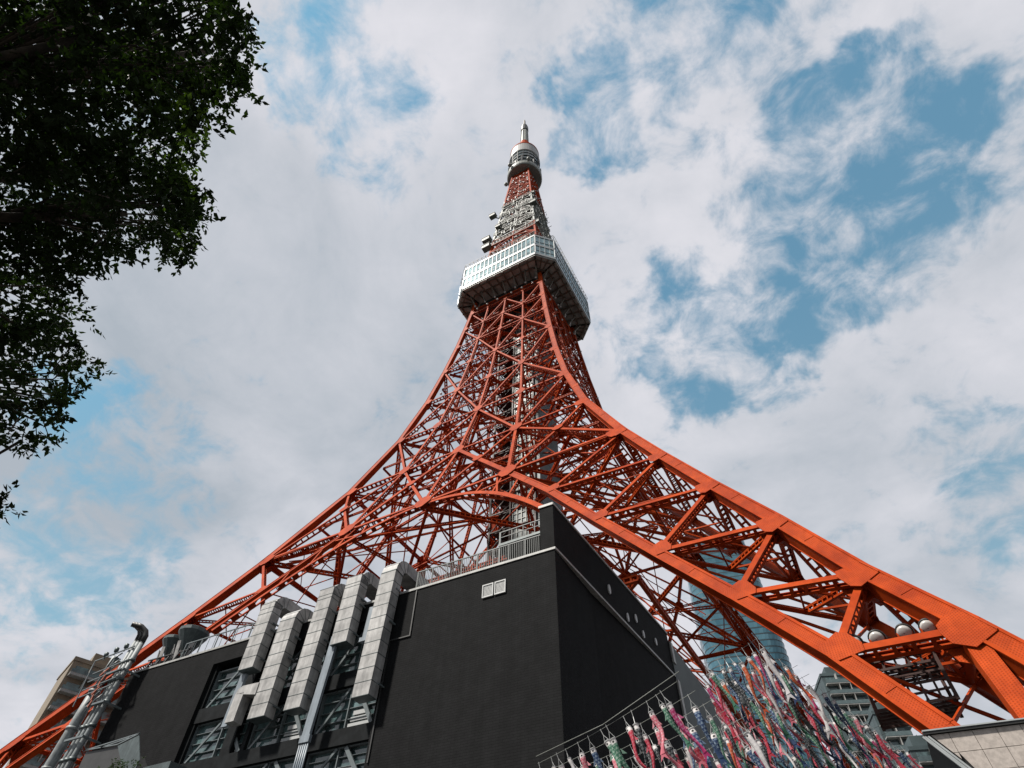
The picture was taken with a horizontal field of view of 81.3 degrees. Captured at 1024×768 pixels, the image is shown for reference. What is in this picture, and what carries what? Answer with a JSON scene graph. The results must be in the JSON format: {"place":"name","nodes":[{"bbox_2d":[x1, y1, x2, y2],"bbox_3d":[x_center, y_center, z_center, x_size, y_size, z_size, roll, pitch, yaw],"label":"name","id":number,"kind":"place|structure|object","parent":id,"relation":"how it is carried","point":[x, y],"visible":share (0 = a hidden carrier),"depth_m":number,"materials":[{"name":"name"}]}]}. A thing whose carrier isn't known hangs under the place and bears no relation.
{"place":"outdoors","nodes":[
{"label":"outdoors","id":0,"kind":"place"},
{"bbox_2d":[5,653,129,767],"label":"apartment block","id":1,"kind":"structure","parent":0,"point":[70,681],"depth_m":128.68,"materials":[{"name":"beige concrete"}]},
{"bbox_2d":[79,733,186,767],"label":"intake hood","id":2,"kind":"object","parent":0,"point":[128,750],"visible":0.96,"depth_m":40.05,"materials":[{"name":"metal"}]},
{"bbox_2d":[293,637,336,767],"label":"cable cover","id":3,"kind":"object","parent":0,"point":[305,739],"visible":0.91,"depth_m":39.25,"materials":[{"name":"grey metal"}]},
{"bbox_2d":[0,120,1023,767],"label":"broadcast tower","id":4,"kind":"structure","parent":0,"point":[522,306],"depth_m":81.92,"materials":[{"name":"metal"}]},
{"bbox_2d":[536,671,678,756],"bbox_3d":[3.743,14.083,25.024,0.041,0.460,9.371,28,-56,-20],"label":"rope","id":5,"kind":"object","parent":4,"relation":"attached to","point":[612,717],"visible":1,"depth_m":24.46,"materials":[{"name":"grey fabric"}]},
{"bbox_2d":[600,729,621,767],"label":"carp streamer","id":6,"kind":"object","parent":5,"relation":"hanging from","point":[607,742],"visible":0.98,"depth_m":23.92,"materials":[{"name":"green fabric"}]},
{"bbox_2d":[660,691,713,763],"bbox_3d":[6.288,12.546,21.932,0.271,2.816,0.614,3,-58,-31],"label":"carp streamer","id":7,"kind":"object","parent":5,"relation":"hanging from","point":[673,713],"visible":1,"depth_m":21.91,"materials":[{"name":"fabric"}]},
{"bbox_2d":[538,681,676,763],"bbox_3d":[3.732,14.359,24.998,0.017,0.334,9.169,28,-56,-20],"label":"rope","id":8,"kind":"object","parent":4,"relation":"attached to","point":[611,723],"visible":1,"depth_m":24.55,"materials":[{"name":"grey fabric"}]},
{"bbox_2d":[588,738,603,767],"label":"carp streamer","id":9,"kind":"object","parent":8,"relation":"hanging from","point":[596,758],"visible":1,"depth_m":24.55,"materials":[{"name":"blue fabric"}]},
{"bbox_2d":[606,726,629,767],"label":"carp streamer","id":10,"kind":"object","parent":8,"relation":"hanging from","point":[618,753],"visible":1,"depth_m":23.73,"materials":[{"name":"green fabric"}]},
{"bbox_2d":[623,716,645,767],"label":"carp streamer","id":11,"kind":"object","parent":8,"relation":"hanging from","point":[630,732],"visible":1,"depth_m":23.12,"materials":[{"name":"fabric"}]},
{"bbox_2d":[631,711,647,767],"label":"carp streamer","id":12,"kind":"object","parent":8,"relation":"hanging from","point":[638,732],"visible":1,"depth_m":22.98,"materials":[{"name":"black fabric"}]},
{"bbox_2d":[646,701,668,761],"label":"carp streamer","id":13,"kind":"object","parent":8,"relation":"hanging from","point":[655,720],"visible":1,"depth_m":22.55,"materials":[{"name":"pink fabric"}]},
{"bbox_2d":[654,727,682,767],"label":"carp streamer","id":14,"kind":"object","parent":8,"relation":"hanging from","point":[659,738],"visible":0.64,"depth_m":23.35,"materials":[{"name":"pink fabric"}]},
{"bbox_2d":[664,740,678,767],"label":"carp streamer","id":15,"kind":"object","parent":8,"relation":"hanging from","point":[669,749],"visible":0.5,"depth_m":24.11,"materials":[{"name":"black fabric"}]},
{"bbox_2d":[655,694,694,748],"bbox_3d":[6.007,12.604,22.293,0.487,2.236,0.219,-12,-57,-18],"label":"carp streamer","id":16,"kind":"object","parent":8,"relation":"hanging from","point":[670,720],"visible":1,"depth_m":22.21,"materials":[{"name":"green fabric"}]},
{"bbox_2d":[678,716,706,767],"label":"carp streamer","id":17,"kind":"object","parent":8,"relation":"hanging from","point":[697,759],"visible":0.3,"depth_m":22.27,"materials":[{"name":"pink fabric"}]},
{"bbox_2d":[557,691,693,766],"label":"rope","id":18,"kind":"object","parent":4,"relation":"attached to","point":[632,728],"visible":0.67,"depth_m":24.86,"materials":[{"name":"grey fabric"}]},
{"bbox_2d":[687,694,729,766],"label":"carp streamer","id":19,"kind":"object","parent":18,"relation":"hanging from","point":[701,721],"visible":1,"depth_m":22.12,"materials":[{"name":"blue fabric"}]},
{"bbox_2d":[590,699,712,763],"bbox_3d":[5.393,15.273,25.698,0.017,0.334,8.619,30,-57,-21],"label":"rope","id":20,"kind":"object","parent":4,"relation":"attached to","point":[663,727],"visible":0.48,"depth_m":24.80,"materials":[{"name":"grey fabric"}]},
{"bbox_2d":[640,723,654,767],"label":"carp streamer","id":21,"kind":"object","parent":20,"relation":"hanging from","point":[646,740],"visible":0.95,"depth_m":23.79,"materials":[{"name":"fabric"}]},
{"bbox_2d":[685,717,712,767],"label":"carp streamer","id":22,"kind":"object","parent":20,"relation":"hanging from","point":[692,731],"visible":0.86,"depth_m":23.28,"materials":[{"name":"blue fabric"}]},
{"bbox_2d":[703,705,732,767],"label":"carp streamer","id":23,"kind":"object","parent":20,"relation":"hanging from","point":[714,725],"visible":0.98,"depth_m":22.89,"materials":[{"name":"green fabric"}]},
{"bbox_2d":[867,629,889,648],"bbox_3d":[17.238,12.205,27.904,0.779,1.359,0.647,-23,-55,18],"label":"floodlight","id":24,"kind":"object","parent":4,"relation":"attached to","point":[874,635],"visible":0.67,"depth_m":28.06,"materials":[{"name":"metal"}]},
{"bbox_2d":[895,623,918,643],"bbox_3d":[18.288,11.764,27.528,0.779,1.359,0.647,-23,-55,18],"label":"floodlight","id":25,"kind":"object","parent":4,"relation":"attached to","point":[903,629],"visible":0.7,"depth_m":27.68,"materials":[{"name":"metal"}]},
{"bbox_2d":[863,631,963,730],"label":"service platform","id":26,"kind":"structure","parent":4,"relation":"attached to","point":[888,719],"depth_m":26.64,"materials":[{"name":"metal"}]},
{"bbox_2d":[918,618,942,641],"bbox_3d":[19.164,11.397,27.214,0.779,1.359,0.647,-23,-55,18],"label":"floodlight","id":27,"kind":"object","parent":4,"relation":"attached to","point":[925,624],"visible":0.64,"depth_m":27.37,"materials":[{"name":"metal"}]},
{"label":"rope","id":28,"kind":"object","parent":4,"relation":"attached to","visible":0},
{"bbox_2d":[755,672,789,729],"bbox_3d":[13.052,15.859,29.910,0.559,2.937,0.259,13,-54,-36],"label":"carp streamer","id":29,"kind":"object","parent":28,"relation":"hanging from","point":[771,697],"visible":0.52,"depth_m":29.78,"materials":[{"name":"fabric"}]},
{"bbox_2d":[781,662,816,700],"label":"carp streamer","id":30,"kind":"object","parent":28,"relation":"hanging from","point":[791,676],"visible":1,"depth_m":29.32,"materials":[{"name":"orange fabric"}]},
{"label":"rope","id":31,"kind":"object","parent":4,"relation":"attached to","visible":0},
{"bbox_2d":[749,715,777,760],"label":"carp streamer","id":32,"kind":"object","parent":31,"relation":"hanging from","point":[762,734],"visible":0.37,"depth_m":31.74,"materials":[{"name":"fabric"}]},
{"bbox_2d":[766,703,801,751],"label":"carp streamer","id":33,"kind":"object","parent":31,"relation":"hanging from","point":[792,741],"visible":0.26,"depth_m":31.12,"materials":[{"name":"blue fabric"}]},
{"bbox_2d":[802,678,833,724],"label":"carp streamer","id":34,"kind":"object","parent":31,"relation":"hanging from","point":[811,690],"visible":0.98,"depth_m":30.62,"materials":[{"name":"fabric"}]},
{"bbox_2d":[802,689,835,739],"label":"carp streamer","id":35,"kind":"object","parent":31,"relation":"hanging from","point":[828,732],"visible":0.71,"depth_m":30.36,"materials":[{"name":"fabric"}]},
{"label":"rope","id":36,"kind":"object","parent":4,"relation":"attached to","visible":0},
{"bbox_2d":[711,696,740,743],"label":"carp streamer","id":37,"kind":"object","parent":36,"relation":"hanging from","point":[718,709],"visible":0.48,"depth_m":31.35,"materials":[{"name":"fabric"}]},
{"bbox_2d":[746,695,773,739],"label":"carp streamer","id":38,"kind":"object","parent":36,"relation":"hanging from","point":[758,713],"visible":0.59,"depth_m":31.24,"materials":[{"name":"green fabric"}]},
{"bbox_2d":[760,689,793,741],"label":"carp streamer","id":39,"kind":"object","parent":36,"relation":"hanging from","point":[786,733],"visible":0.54,"depth_m":30.22,"materials":[{"name":"green fabric"}]},
{"bbox_2d":[780,686,818,735],"bbox_3d":[14.344,16.271,30.261,0.635,3.017,0.299,-28,-40,3],"label":"carp streamer","id":40,"kind":"object","parent":36,"relation":"hanging from","point":[798,713],"visible":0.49,"depth_m":30.00,"materials":[{"name":"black fabric"}]},
{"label":"rope","id":41,"kind":"object","parent":4,"relation":"attached to","visible":0},
{"bbox_2d":[817,684,852,733],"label":"carp streamer","id":42,"kind":"object","parent":41,"relation":"hanging from","point":[827,700],"visible":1,"depth_m":31.13,"materials":[{"name":"blue fabric"}]},
{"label":"rope","id":43,"kind":"object","parent":4,"relation":"attached to","visible":0},
{"bbox_2d":[804,702,837,750],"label":"carp streamer","id":44,"kind":"object","parent":43,"relation":"hanging from","point":[832,745],"visible":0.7,"depth_m":32.18,"materials":[{"name":"black fabric"}]},
{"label":"rope","id":45,"kind":"object","parent":4,"relation":"attached to","visible":0},
{"bbox_2d":[840,708,876,749],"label":"carp streamer","id":46,"kind":"object","parent":45,"relation":"hanging from","point":[857,730],"visible":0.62,"depth_m":32.27,"materials":[{"name":"green fabric"}]},
{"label":"rope","id":47,"kind":"object","parent":4,"relation":"attached to","visible":0},
{"bbox_2d":[848,709,879,757],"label":"carp streamer","id":48,"kind":"object","parent":47,"relation":"hanging from","point":[858,725],"visible":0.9,"depth_m":33.18,"materials":[{"name":"pink fabric"}]},
{"bbox_2d":[841,716,888,761],"bbox_3d":[19.423,19.661,33.285,0.684,3.053,0.322,-49,-44,10],"label":"carp streamer","id":49,"kind":"object","parent":47,"relation":"hanging from","point":[859,739],"visible":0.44,"depth_m":33.06,"materials":[{"name":"fabric"}]},
{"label":"rope","id":50,"kind":"object","parent":4,"relation":"attached to","visible":0},
{"bbox_2d":[858,716,890,767],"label":"carp streamer","id":51,"kind":"object","parent":50,"relation":"hanging from","point":[868,729],"visible":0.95,"depth_m":33.70,"materials":[{"name":"red fabric"}]},
{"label":"rope","id":52,"kind":"object","parent":4,"relation":"attached to","visible":0},
{"bbox_2d":[867,723,905,767],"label":"carp streamer","id":53,"kind":"object","parent":52,"relation":"hanging from","point":[885,748],"visible":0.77,"depth_m":34.27,"materials":[{"name":"fabric"}]},
{"bbox_2d":[0,0,1023,767],"label":"sky","id":54,"kind":"structure","parent":0,"point":[791,232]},
{"bbox_2d":[688,531,824,767],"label":"glass skyscraper","id":55,"kind":"structure","parent":0,"point":[768,639],"depth_m":445.16,"materials":[{"name":"glass"}]},
{"bbox_2d":[814,667,876,767],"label":"condominium tower","id":56,"kind":"structure","parent":0,"point":[835,684],"depth_m":177.96,"materials":[{"name":"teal concrete"}]},
{"bbox_2d":[863,703,912,767],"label":"condominium tower","id":57,"kind":"structure","parent":0,"point":[899,735],"depth_m":150.72,"materials":[{"name":"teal concrete"}]},
{"bbox_2d":[900,735,933,767],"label":"condominium tower","id":58,"kind":"structure","parent":0,"point":[917,745],"depth_m":134.12,"materials":[{"name":"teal concrete"}]},
{"label":"pavement","id":59,"kind":"structure","parent":0,"visible":0},
{"bbox_2d":[41,656,115,767],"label":"vent pipe","id":60,"kind":"object","parent":59,"relation":"on","point":[70,731],"visible":0.71,"depth_m":48.90,"materials":[{"name":"metal"}]},
{"bbox_2d":[57,622,139,767],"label":"vent pipe","id":61,"kind":"object","parent":59,"relation":"on","point":[109,682],"visible":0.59,"depth_m":49.91,"materials":[{"name":"metal"}]},
{"bbox_2d":[60,622,142,767],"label":"vent pipe","id":62,"kind":"object","parent":59,"relation":"on","point":[85,727],"visible":0.58,"depth_m":50.02,"materials":[{"name":"metal"}]},
{"bbox_2d":[64,623,148,767],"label":"vent pipe","id":63,"kind":"object","parent":59,"relation":"on","point":[92,725],"visible":0.98,"depth_m":50.01,"materials":[{"name":"metal"}]},
{"bbox_2d":[92,502,688,767],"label":"exhibition building","id":64,"kind":"structure","parent":59,"relation":"on","point":[557,639],"depth_m":39.74,"materials":[{"name":"black paint"}]},
{"bbox_2d":[64,643,139,744],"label":"pipe rack","id":65,"kind":"object","parent":64,"relation":"attached to","point":[106,672],"visible":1,"depth_m":51.31,"materials":[{"name":"grey metal"}]},
{"bbox_2d":[155,634,179,663],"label":"roof ventilator","id":66,"kind":"object","parent":64,"relation":"on","point":[169,641],"visible":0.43,"depth_m":54.86,"materials":[{"name":"metal"}]},
{"bbox_2d":[145,647,191,667],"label":"equipment screen","id":67,"kind":"object","parent":64,"relation":"on","point":[168,658],"visible":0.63,"depth_m":53.27,"materials":[{"name":"metal"}]},
{"bbox_2d":[171,624,209,659],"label":"roof ventilator","id":68,"kind":"object","parent":64,"relation":"on","point":[189,633],"visible":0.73,"depth_m":54.37,"materials":[{"name":"metal"}]},
{"bbox_2d":[183,713,248,763],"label":"window","id":69,"kind":"structure","parent":64,"relation":"in","point":[207,741],"depth_m":43.72,"materials":[{"name":"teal glass"}]},
{"bbox_2d":[180,622,255,657],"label":"roof railing","id":70,"kind":"object","parent":64,"relation":"on","point":[209,637],"visible":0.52,"depth_m":51.31,"materials":[{"name":"grey metal"}]},
{"bbox_2d":[205,666,263,707],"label":"window","id":71,"kind":"structure","parent":64,"relation":"in","point":[225,684],"depth_m":47.06,"materials":[{"name":"teal glass"}]},
{"bbox_2d":[224,608,313,726],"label":"air duct","id":72,"kind":"object","parent":64,"relation":"attached to","point":[264,693],"visible":0.97,"depth_m":43.05,"materials":[{"name":"metal"}]},
{"bbox_2d":[244,757,294,767],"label":"window","id":73,"kind":"structure","parent":64,"relation":"in","point":[289,762],"depth_m":39.37,"materials":[{"name":"teal glass"}]},
{"bbox_2d":[238,597,302,674],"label":"air duct","id":74,"kind":"object","parent":64,"relation":"attached to","point":[260,639],"visible":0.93,"depth_m":47.10,"materials":[{"name":"metal"}]},
{"bbox_2d":[221,674,247,728],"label":"cable cover","id":75,"kind":"object","parent":74,"relation":"hanging from","point":[242,680],"visible":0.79,"depth_m":44.37,"materials":[{"name":"grey metal"}]},
{"bbox_2d":[246,697,312,749],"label":"window","id":76,"kind":"structure","parent":64,"relation":"in","point":[284,726],"depth_m":41.56,"materials":[{"name":"grey glass"}]},
{"bbox_2d":[283,645,327,687],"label":"window","id":77,"kind":"structure","parent":64,"relation":"in","point":[293,665],"depth_m":44.89,"materials":[{"name":"grey glass"}]},
{"bbox_2d":[283,583,364,715],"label":"air duct","id":78,"kind":"object","parent":64,"relation":"attached to","point":[303,683],"visible":0.91,"depth_m":43.00,"materials":[{"name":"metal"}]},
{"bbox_2d":[305,741,367,767],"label":"window","id":79,"kind":"structure","parent":64,"relation":"in","point":[349,756],"depth_m":37.57,"materials":[{"name":"grey glass"}]},
{"bbox_2d":[314,687,375,733],"bbox_3d":[-10.865,21.740,39.887,5.051,2.750,0.510,-22,-55,18],"label":"window","id":80,"kind":"structure","parent":64,"relation":"in","point":[338,710],"depth_m":39.95,"materials":[{"name":"grey glass"}]},
{"bbox_2d":[329,632,363,675],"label":"window","id":81,"kind":"structure","parent":64,"relation":"in","point":[345,660],"depth_m":43.11,"materials":[{"name":"grey glass"}]},
{"bbox_2d":[330,572,379,650],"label":"air duct","id":82,"kind":"object","parent":64,"relation":"attached to","point":[358,588],"visible":0.98,"depth_m":44.40,"materials":[{"name":"metal"}]},
{"bbox_2d":[359,607,372,643],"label":"wall panel","id":83,"kind":"structure","parent":64,"relation":"attached to","point":[362,639],"depth_m":42.79,"materials":[{"name":"grey metal"}]},
{"bbox_2d":[351,561,429,703],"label":"air duct","id":84,"kind":"object","parent":64,"relation":"attached to","point":[395,577],"visible":1,"depth_m":41.55,"materials":[{"name":"metal"}]},
{"bbox_2d":[416,534,539,586],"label":"roof railing","id":85,"kind":"object","parent":64,"relation":"on","point":[477,558],"visible":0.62,"depth_m":43.68,"materials":[{"name":"grey metal"}]},
{"bbox_2d":[498,519,539,562],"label":"roof platform","id":86,"kind":"structure","parent":64,"relation":"on","point":[536,540],"depth_m":45.49,"materials":[{"name":"grey paint"}]},
{"bbox_2d":[668,641,742,767],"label":"side annex","id":87,"kind":"object","parent":59,"relation":"on","point":[688,682],"visible":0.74,"depth_m":53.96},
{"bbox_2d":[921,718,1023,767],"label":"stone plinth","id":88,"kind":"structure","parent":59,"relation":"on","point":[996,744],"depth_m":14.31,"materials":[{"name":"stone"}]},
{"label":"ground","id":89,"kind":"structure","parent":0,"visible":0},
{"bbox_2d":[0,0,269,524],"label":"overhanging tree","id":90,"kind":"object","parent":89,"relation":"on","point":[136,61],"visible":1,"depth_m":6.93,"materials":[{"name":"green plant"}]},
{"bbox_3d":[-24.980,29.351,31.259,2.800,14.300,1.200,-23,-55,18],"label":"planter","id":91,"kind":"object","parent":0,"visible":0},
{"bbox_2d":[97,757,143,767],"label":"roof shrub","id":92,"kind":"object","parent":91,"relation":"in","point":[118,763],"visible":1,"depth_m":37.67,"materials":[{"name":"green plant"}]},
{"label":"rope","id":93,"kind":"object","parent":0,"visible":0},
{"bbox_2d":[709,722,730,767],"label":"carp streamer","id":94,"kind":"object","parent":93,"relation":"hanging from","point":[714,738],"visible":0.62,"depth_m":23.72,"materials":[{"name":"blue fabric"}]},
{"bbox_2d":[716,715,757,767],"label":"carp streamer","id":95,"kind":"object","parent":93,"relation":"hanging from","point":[727,731],"visible":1,"depth_m":23.39,"materials":[{"name":"red fabric"}]},
{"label":"rope","id":96,"kind":"object","parent":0,"visible":0},
{"bbox_2d":[736,720,769,767],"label":"carp streamer","id":97,"kind":"object","parent":96,"relation":"hanging from","point":[753,743],"visible":1,"depth_m":23.64,"materials":[{"name":"fabric"}]},
{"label":"rope","id":98,"kind":"object","parent":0,"visible":0},
{"bbox_2d":[738,736,763,767],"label":"carp streamer","id":99,"kind":"object","parent":98,"relation":"hanging from","point":[753,756],"visible":0.99,"depth_m":24.59,"materials":[{"name":"blue fabric"}]},
{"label":"rope","id":100,"kind":"object","parent":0,"visible":0},
{"bbox_2d":[703,664,730,722],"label":"carp streamer","id":101,"kind":"object","parent":100,"relation":"hanging from","point":[718,693],"visible":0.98,"depth_m":29.83,"materials":[{"name":"fabric"}]},
{"bbox_2d":[726,683,750,723],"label":"carp streamer","id":102,"kind":"object","parent":100,"relation":"hanging from","point":[738,700],"visible":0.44,"depth_m":29.75,"materials":[{"name":"blue fabric"}]},
{"bbox_2d":[727,669,760,731],"bbox_3d":[11.579,15.664,29.729,0.299,3.024,0.636,-6,-53,-16],"label":"carp streamer","id":103,"kind":"object","parent":100,"relation":"hanging from","point":[740,689],"visible":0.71,"depth_m":29.63,"materials":[{"name":"black fabric"}]},
{"bbox_2d":[748,662,775,709],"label":"carp streamer","id":104,"kind":"object","parent":100,"relation":"hanging from","point":[756,679],"visible":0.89,"depth_m":29.41,"materials":[{"name":"pink fabric"}]},
{"bbox_2d":[759,655,786,705],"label":"carp streamer","id":105,"kind":"object","parent":100,"relation":"hanging from","point":[769,673],"visible":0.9,"depth_m":28.91,"materials":[{"name":"fabric"}]},
{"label":"rope","id":106,"kind":"object","parent":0,"visible":0},
{"bbox_2d":[705,664,740,713],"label":"carp streamer","id":107,"kind":"object","parent":106,"relation":"hanging from","point":[715,679],"visible":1,"depth_m":29.84,"materials":[{"name":"green fabric"}]},
{"bbox_2d":[718,661,750,708],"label":"carp streamer","id":108,"kind":"object","parent":106,"relation":"hanging from","point":[728,680],"visible":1,"depth_m":29.31,"materials":[{"name":"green fabric"}]},
{"bbox_2d":[724,659,757,708],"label":"carp streamer","id":109,"kind":"object","parent":106,"relation":"hanging from","point":[733,675],"visible":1,"depth_m":29.07,"materials":[{"name":"blue fabric"}]},
{"bbox_2d":[734,651,769,717],"bbox_3d":[11.406,14.251,28.489,0.297,3.020,0.610,-7,-46,-15],"label":"carp streamer","id":110,"kind":"object","parent":106,"relation":"hanging from","point":[745,671],"visible":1,"depth_m":28.40,"materials":[{"name":"orange fabric"}]},
{"bbox_2d":[741,647,770,703],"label":"carp streamer","id":111,"kind":"object","parent":106,"relation":"hanging from","point":[750,660],"visible":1,"depth_m":28.35,"materials":[{"name":"orange fabric"}]},
{"bbox_2d":[756,638,796,700],"bbox_3d":[12.148,13.248,27.763,0.269,3.048,0.581,16,-55,-30],"label":"carp streamer","id":112,"kind":"object","parent":106,"relation":"hanging from","point":[769,661],"visible":1,"depth_m":27.73,"materials":[{"name":"fabric"}]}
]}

